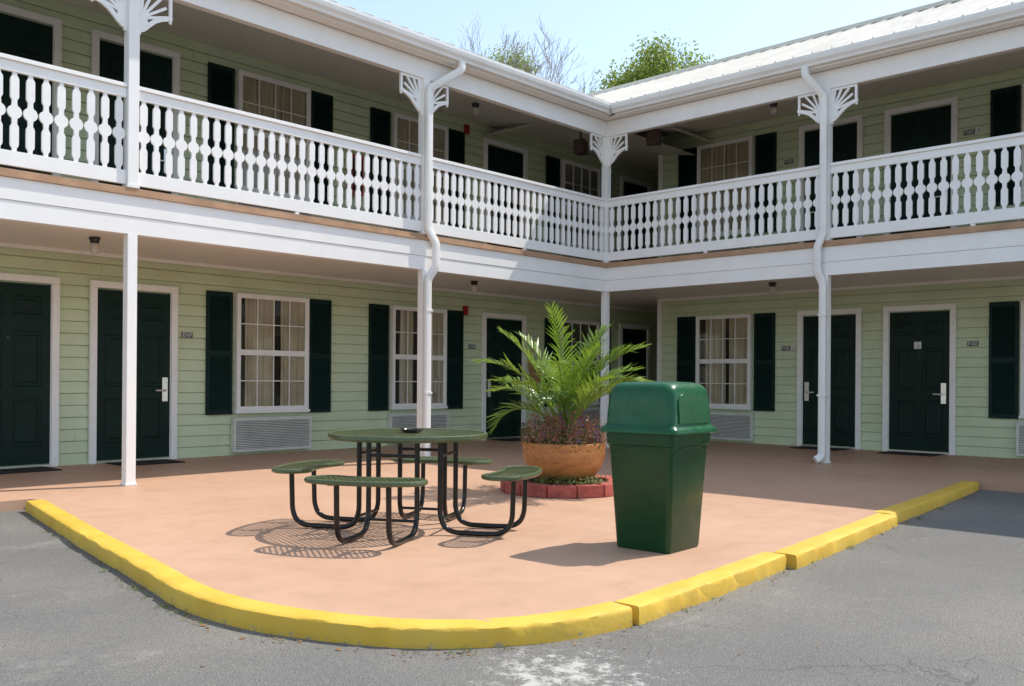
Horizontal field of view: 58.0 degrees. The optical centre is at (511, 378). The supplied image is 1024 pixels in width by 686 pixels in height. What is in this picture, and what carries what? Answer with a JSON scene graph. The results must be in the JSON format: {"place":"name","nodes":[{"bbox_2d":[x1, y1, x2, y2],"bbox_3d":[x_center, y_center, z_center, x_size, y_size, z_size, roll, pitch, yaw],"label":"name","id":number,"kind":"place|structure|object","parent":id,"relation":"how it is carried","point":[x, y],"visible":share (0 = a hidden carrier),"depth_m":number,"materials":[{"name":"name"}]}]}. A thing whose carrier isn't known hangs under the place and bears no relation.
{"place":"outdoors","nodes":[
{"label":"outdoors","id":0,"kind":"place"},
{"bbox_2d":[37,491,980,654],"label":"kerb weeds","id":1,"kind":"object","parent":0,"point":[135,588],"visible":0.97,"depth_m":5.31,"materials":[{"name":"plant"}]},
{"bbox_2d":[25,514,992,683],"bbox_3d":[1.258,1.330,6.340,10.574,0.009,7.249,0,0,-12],"label":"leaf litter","id":2,"kind":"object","parent":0,"point":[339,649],"visible":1,"depth_m":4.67,"materials":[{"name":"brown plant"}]},
{"bbox_2d":[0,0,1023,485],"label":"motel building","id":3,"kind":"structure","parent":0,"point":[310,330],"depth_m":15.04,"materials":[{"name":"green wood"}]},
{"bbox_2d":[0,273,59,468],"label":"door","id":4,"kind":"structure","parent":3,"relation":"in","point":[29,313],"depth_m":12.27,"materials":[{"name":"green paint"}]},
{"bbox_2d":[0,3,61,176],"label":"door","id":5,"kind":"structure","parent":3,"relation":"in","point":[19,37],"depth_m":12.25,"materials":[{"name":"green paint"}]},
{"bbox_2d":[0,53,127,183],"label":"balcony railing","id":6,"kind":"object","parent":3,"relation":"on","point":[46,73],"visible":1,"depth_m":9.80,"materials":[{"name":"white paint"}]},
{"bbox_2d":[88,280,177,463],"bbox_3d":[-5.406,-0.083,13.281,0.106,2.555,1.280,0,0,43],"label":"door","id":7,"kind":"structure","parent":3,"relation":"in","point":[157,314],"depth_m":13.35,"materials":[{"name":"green paint"}]},
{"bbox_2d":[90,29,179,194],"bbox_3d":[-5.380,-3.506,13.284,0.106,2.680,1.280,0,0,43],"label":"door","id":8,"kind":"structure","parent":3,"relation":"in","point":[159,73],"depth_m":13.37,"materials":[{"name":"green paint"}]},
{"bbox_2d":[181,332,192,337],"bbox_3d":[-4.880,-0.651,13.903,0.016,0.090,0.180,0,0,43],"label":"room number sign","id":9,"kind":"object","parent":3,"relation":"attached to","point":[186,334],"visible":1,"depth_m":13.89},
{"bbox_2d":[233,293,309,413],"bbox_3d":[-3.855,-0.390,14.934,0.100,1.885,1.370,0,0,43],"label":"window","id":10,"kind":"structure","parent":3,"relation":"in","point":[271,333],"depth_m":14.91,"materials":[{"name":"white paint"}]},
{"bbox_2d":[236,69,310,201],"bbox_3d":[-3.829,-3.870,14.938,0.100,1.905,1.370,0,0,43],"label":"window","id":11,"kind":"structure","parent":3,"relation":"in","point":[257,94],"depth_m":14.92,"materials":[{"name":"white paint"}]},
{"bbox_2d":[139,86,422,231],"bbox_3d":[-2.777,-2.696,11.951,0.090,1.155,4.222,0,0,43],"label":"balcony railing","id":12,"kind":"object","parent":3,"relation":"on","point":[182,105],"visible":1,"depth_m":11.66,"materials":[{"name":"white paint"}]},
{"bbox_2d":[346,154,363,195],"bbox_3d":[-2.723,-3.533,16.084,0.146,0.700,0.280,0,0,43],"label":"extinguisher cabinet","id":13,"kind":"object","parent":3,"relation":"attached to","point":[353,174],"visible":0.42,"depth_m":16.01,"materials":[{"name":"white metal"}]},
{"bbox_2d":[353,158,362,191],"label":"cabinet window","id":14,"kind":"structure","parent":13,"relation":"in","point":[354,171],"depth_m":15.99,"materials":[{"name":"glass"}]},
{"bbox_2d":[389,305,447,409],"bbox_3d":[-1.719,-0.372,17.208,0.100,1.885,1.370,0,0,43],"label":"window","id":15,"kind":"structure","parent":3,"relation":"in","point":[403,319],"depth_m":17.07,"materials":[{"name":"white paint"}]},
{"bbox_2d":[391,112,448,225],"bbox_3d":[-1.693,-3.852,17.212,0.100,1.905,1.370,0,0,43],"label":"window","id":16,"kind":"structure","parent":3,"relation":"in","point":[404,129],"depth_m":17.07,"materials":[{"name":"white paint"}]},
{"bbox_2d":[463,306,467,314],"bbox_3d":[-0.901,-1.328,18.101,0.062,0.180,0.110,0,0,43],"label":"fire alarm","id":17,"kind":"object","parent":3,"relation":"attached to","point":[465,309],"visible":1,"depth_m":18.07,"materials":[{"name":"red plastic"}]},
{"bbox_2d":[464,124,469,134],"bbox_3d":[-0.875,-4.878,18.104,0.062,0.180,0.110,0,0,43],"label":"fire alarm","id":18,"kind":"object","parent":3,"relation":"attached to","point":[466,129],"visible":1,"depth_m":18.07,"materials":[{"name":"red plastic"}]},
{"bbox_2d":[469,344,475,348],"bbox_3d":[-0.779,-0.626,18.269,0.016,0.090,0.180,0,0,43],"label":"room number sign","id":19,"kind":"object","parent":3,"relation":"attached to","point":[472,346],"visible":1,"depth_m":18.27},
{"bbox_2d":[481,312,526,439],"bbox_3d":[-0.134,-0.039,18.893,0.106,2.555,1.280,0,0,43],"label":"door","id":20,"kind":"structure","parent":3,"relation":"in","point":[493,342],"depth_m":18.86,"materials":[{"name":"green paint"}]},
{"bbox_2d":[482,138,527,249],"bbox_3d":[-0.109,-3.461,18.897,0.106,2.680,1.280,0,0,43],"label":"door","id":21,"kind":"structure","parent":3,"relation":"in","point":[495,159],"depth_m":18.91,"materials":[{"name":"green paint"}]},
{"bbox_2d":[432,157,605,260],"bbox_3d":[0.207,-2.670,15.128,0.090,1.155,4.241,0,0,43],"label":"balcony railing","id":22,"kind":"object","parent":3,"relation":"on","point":[475,174],"visible":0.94,"depth_m":14.95,"materials":[{"name":"white paint"}]},
{"bbox_2d":[528,350,543,382],"bbox_3d":[0.557,-0.276,19.548,0.218,0.746,0.414,0,0,43],"label":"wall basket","id":23,"kind":"object","parent":3,"relation":"attached to","point":[534,375],"depth_m":19.48,"materials":[{"name":"wicker"}]},
{"bbox_2d":[559,319,599,404],"bbox_3d":[1.526,-0.344,20.663,0.100,1.885,1.370,0,0,43],"label":"window","id":24,"kind":"structure","parent":3,"relation":"in","point":[581,327],"depth_m":20.61,"materials":[{"name":"white paint"}]},
{"bbox_2d":[573,131,587,155],"bbox_3d":[1.310,-4.487,17.479,0.212,0.490,0.260,0,0,23],"label":"wall speaker","id":25,"kind":"object","parent":3,"relation":"hanging from","point":[580,146],"depth_m":17.38},
{"bbox_2d":[560,159,600,251],"bbox_3d":[1.552,-3.824,20.667,0.100,1.905,1.370,0,0,43],"label":"window","id":26,"kind":"structure","parent":3,"relation":"in","point":[577,177],"depth_m":20.61,"materials":[{"name":"white paint"}]},
{"bbox_2d":[618,323,649,382],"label":"door","id":27,"kind":"structure","parent":3,"relation":"in","point":[626,336],"depth_m":22.25,"materials":[{"name":"green paint"}]},
{"bbox_2d":[619,175,650,261],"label":"door","id":28,"kind":"structure","parent":3,"relation":"in","point":[626,188],"depth_m":22.16,"materials":[{"name":"green paint"}]},
{"bbox_2d":[646,129,660,145],"bbox_3d":[2.595,-4.518,16.880,0.260,0.490,0.212,0,0,13],"label":"wall speaker","id":29,"kind":"object","parent":3,"relation":"hanging from","point":[653,137],"depth_m":16.78},
{"bbox_2d":[608,165,818,260],"bbox_3d":[3.216,-2.648,15.300,4.021,1.155,0.090,0,0,43],"label":"balcony railing","id":30,"kind":"object","parent":3,"relation":"on","point":[780,177],"visible":0.99,"depth_m":15.14,"materials":[{"name":"white paint"}]},
{"bbox_2d":[695,314,752,409],"bbox_3d":[4.248,-0.327,18.570,1.280,1.885,0.100,0,0,43],"label":"window","id":31,"kind":"structure","parent":3,"relation":"in","point":[723,365],"depth_m":18.56,"materials":[{"name":"white paint"}]},
{"bbox_2d":[696,136,753,239],"bbox_3d":[4.274,-3.806,18.573,1.280,1.905,0.100,0,0,43],"label":"window","id":32,"kind":"structure","parent":3,"relation":"in","point":[729,159],"depth_m":18.56,"materials":[{"name":"white paint"}]},
{"bbox_2d":[781,346,790,350],"bbox_3d":[5.248,-0.573,17.690,0.180,0.090,0.016,0,0,43],"label":"room number sign","id":33,"kind":"object","parent":3,"relation":"attached to","point":[785,348],"visible":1,"depth_m":17.69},
{"bbox_2d":[784,159,792,164],"bbox_3d":[5.296,-4.142,17.673,0.180,0.090,0.016,0,0,43],"label":"room number sign","id":34,"kind":"object","parent":3,"relation":"attached to","point":[788,161],"visible":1,"depth_m":17.67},
{"bbox_2d":[796,308,861,449],"bbox_3d":[5.840,0.004,17.068,1.220,2.555,0.106,0,0,43],"label":"door","id":35,"kind":"structure","parent":3,"relation":"in","point":[846,330],"depth_m":17.00,"materials":[{"name":"green paint"}]},
{"bbox_2d":[798,115,863,243],"bbox_3d":[5.865,-3.419,17.071,1.220,2.680,0.106,0,0,43],"label":"door","id":36,"kind":"structure","parent":3,"relation":"in","point":[848,138],"depth_m":16.97,"materials":[{"name":"green paint"}]},
{"bbox_2d":[882,303,956,454],"bbox_3d":[7.017,0.011,15.962,1.220,2.555,0.106,0,0,43],"label":"door","id":37,"kind":"structure","parent":3,"relation":"in","point":[919,393],"depth_m":15.97,"materials":[{"name":"green paint"}]},
{"bbox_2d":[914,342,920,348],"bbox_3d":[7.019,-0.571,15.982,0.120,0.120,0.020,0,0,43],"label":"accessible sign","id":38,"kind":"object","parent":37,"relation":"attached to","point":[917,345],"visible":1,"depth_m":15.98,"materials":[{"name":"white plastic"}]},
{"bbox_2d":[884,96,957,234],"bbox_3d":[7.042,-3.411,15.966,1.220,2.680,0.106,0,0,43],"label":"door","id":39,"kind":"structure","parent":3,"relation":"in","point":[937,126],"depth_m":15.96,"materials":[{"name":"green paint"}]},
{"bbox_2d":[830,132,1023,238],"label":"balcony railing","id":40,"kind":"object","parent":3,"relation":"on","point":[967,148],"visible":1,"depth_m":12.84,"materials":[{"name":"white paint"}]},
{"bbox_2d":[963,129,974,135],"bbox_3d":[7.651,-4.117,15.462,0.180,0.090,0.016,0,0,43],"label":"room number sign","id":41,"kind":"object","parent":3,"relation":"attached to","point":[969,132],"visible":1,"depth_m":15.46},
{"bbox_2d":[967,341,978,346],"bbox_3d":[7.683,-0.577,15.403,0.180,0.090,0.016,0,0,43],"label":"room number sign","id":42,"kind":"object","parent":3,"relation":"attached to","point":[972,343],"visible":1,"depth_m":15.40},
{"bbox_2d":[976,126,981,132],"bbox_3d":[7.758,-4.137,15.358,0.090,0.090,0.020,0,0,43],"label":"accessible sign","id":43,"kind":"object","parent":3,"relation":"attached to","point":[978,129],"visible":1,"depth_m":15.35,"materials":[{"name":"white plastic"}]},
{"bbox_2d":[1018,301,1023,417],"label":"window","id":44,"kind":"structure","parent":3,"relation":"in","point":[1021,415],"depth_m":14.82,"materials":[{"name":"white paint"}]},
{"bbox_2d":[1021,83,1023,202],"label":"window","id":45,"kind":"structure","parent":3,"relation":"in","point":[1022,198],"depth_m":14.83,"materials":[{"name":"white paint"}]},
{"bbox_2d":[0,489,1023,685],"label":"asphalt ground","id":46,"kind":"structure","parent":0,"point":[923,607],"depth_m":4.75,"materials":[{"name":"grey asphalt"}]},
{"bbox_2d":[25,499,631,648],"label":"kerb block","id":47,"kind":"structure","parent":46,"relation":"on","point":[171,586],"depth_m":4.77,"materials":[{"name":"yellow paint"}]},
{"bbox_2d":[450,14,522,68],"bbox_3d":[-1.151,-6.450,37.205,4.560,15.603,3.914,0,0,-23],"label":"tree","id":48,"kind":"object","parent":46,"relation":"on","point":[472,42],"visible":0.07,"depth_m":36.35,"materials":[{"name":"brown plant"}]},
{"bbox_2d":[482,41,549,75],"bbox_3d":[0.163,-5.906,36.452,3.993,14.534,3.677,0,0,43],"label":"tree","id":49,"kind":"object","parent":46,"relation":"on","point":[496,55],"visible":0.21,"depth_m":35.49,"materials":[{"name":"green plant"}]},
{"bbox_2d":[497,14,583,86],"bbox_3d":[0.845,-6.038,34.104,3.483,14.802,5.875,0,0,43],"label":"tree","id":50,"kind":"object","parent":46,"relation":"on","point":[534,59],"visible":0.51,"depth_m":32.84,"materials":[{"name":"brown plant"}]},
{"bbox_2d":[564,61,601,92],"bbox_3d":[2.638,-5.321,34.857,3.954,13.396,5.918,0,0,69],"label":"tree","id":51,"kind":"object","parent":46,"relation":"on","point":[583,88],"visible":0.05,"depth_m":33.89,"materials":[{"name":"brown plant"}]},
{"bbox_2d":[595,29,715,88],"bbox_3d":[4.879,-5.233,32.240,4.173,13.250,4.187,0,0,43],"label":"tree","id":52,"kind":"object","parent":46,"relation":"on","point":[648,67],"visible":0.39,"depth_m":31.17,"materials":[{"name":"green plant"}]},
{"bbox_2d":[614,552,785,625],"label":"kerb block","id":53,"kind":"structure","parent":46,"relation":"on","point":[656,603],"depth_m":5.56,"materials":[{"name":"yellow paint"}]},
{"bbox_2d":[774,513,897,568],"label":"kerb block","id":54,"kind":"structure","parent":46,"relation":"on","point":[815,549],"depth_m":7.23,"materials":[{"name":"yellow paint"}]},
{"bbox_2d":[874,481,978,522],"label":"kerb block","id":55,"kind":"structure","parent":46,"relation":"on","point":[909,509],"depth_m":9.69,"materials":[{"name":"yellow paint"}]},
{"bbox_2d":[0,434,1023,621],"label":"patio floor","id":56,"kind":"structure","parent":0,"point":[228,524],"depth_m":7.89,"materials":[{"name":"paint"}]},
{"bbox_2d":[0,466,61,473],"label":"door mat","id":57,"kind":"object","parent":56,"relation":"on","point":[23,470],"depth_m":11.87,"materials":[{"name":"black rubber"}]},
{"bbox_2d":[106,459,184,465],"bbox_3d":[-5.162,1.188,13.042,0.560,0.012,0.900,0,0,43],"label":"door mat","id":58,"kind":"object","parent":56,"relation":"on","point":[159,461],"depth_m":13.00,"materials":[{"name":"black rubber"}]},
{"bbox_2d":[271,428,541,545],"bbox_3d":[-0.840,0.827,7.499,1.990,0.784,1.990,0,0,-31],"label":"picnic table","id":59,"kind":"object","parent":56,"relation":"on","point":[442,437],"visible":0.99,"depth_m":7.27,"materials":[{"name":"green metal"}]},
{"bbox_2d":[400,428,422,432],"bbox_3d":[-0.818,0.425,7.550,0.190,0.032,0.190,0,0,43],"label":"ashtray","id":60,"kind":"object","parent":59,"relation":"on","point":[411,430],"visible":1,"depth_m":7.49,"materials":[{"name":"black plastic"}]},
{"bbox_2d":[492,438,531,440],"bbox_3d":[0.109,1.232,18.654,0.560,0.012,0.900,0,0,43],"label":"door mat","id":61,"kind":"object","parent":56,"relation":"on","point":[512,439],"depth_m":18.51,"materials":[{"name":"black rubber"}]},
{"bbox_2d":[500,474,612,498],"bbox_3d":[0.572,1.169,10.167,1.367,0.129,1.396,0,0,43],"label":"planter ring","id":62,"kind":"object","parent":56,"relation":"on","point":[603,488],"visible":0.55,"depth_m":9.57,"materials":[{"name":"brick"}]},
{"bbox_2d":[522,439,605,483],"bbox_3d":[0.574,0.914,10.167,0.924,0.438,0.924,0,0,43],"label":"planter bowl","id":63,"kind":"object","parent":62,"relation":"on","point":[551,460],"visible":0.78,"depth_m":9.79,"materials":[{"name":"ceramic"}]},
{"bbox_2d":[472,301,651,442],"bbox_3d":[0.535,-0.018,10.204,2.084,1.626,1.970,0,0,43],"label":"potted palm","id":64,"kind":"object","parent":63,"relation":"in","point":[563,394],"visible":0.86,"depth_m":10.03,"materials":[{"name":"green plant"}]},
{"bbox_2d":[519,406,606,452],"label":"bedding flowers","id":65,"kind":"object","parent":63,"relation":"in","point":[542,433],"visible":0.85,"depth_m":9.96,"materials":[{"name":"brown plant"}]},
{"bbox_2d":[528,474,607,484],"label":"weeds","id":66,"kind":"object","parent":62,"relation":"on","point":[542,480],"visible":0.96,"depth_m":9.74,"materials":[{"name":"green plant"}]},
{"bbox_2d":[601,381,715,553],"bbox_3d":[1.078,0.628,6.788,0.640,1.211,0.640,0,0,40],"label":"trash can","id":67,"kind":"object","parent":56,"relation":"on","point":[658,434],"visible":1,"depth_m":6.58,"materials":[{"name":"green plastic"}]},
{"bbox_2d":[789,446,847,450],"bbox_3d":[5.593,1.271,16.814,0.900,0.012,0.560,0,0,43],"label":"door mat","id":68,"kind":"object","parent":56,"relation":"on","point":[815,448],"depth_m":16.72,"materials":[{"name":"black rubber"}]},
{"bbox_2d":[878,451,942,456],"bbox_3d":[6.770,1.279,15.708,0.900,0.012,0.560,0,0,43],"label":"door mat","id":69,"kind":"object","parent":56,"relation":"on","point":[910,453],"depth_m":15.66,"materials":[{"name":"black rubber"}]},
{"bbox_2d":[333,0,941,93],"label":"sky","id":70,"kind":"structure","parent":0,"point":[600,31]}
]}

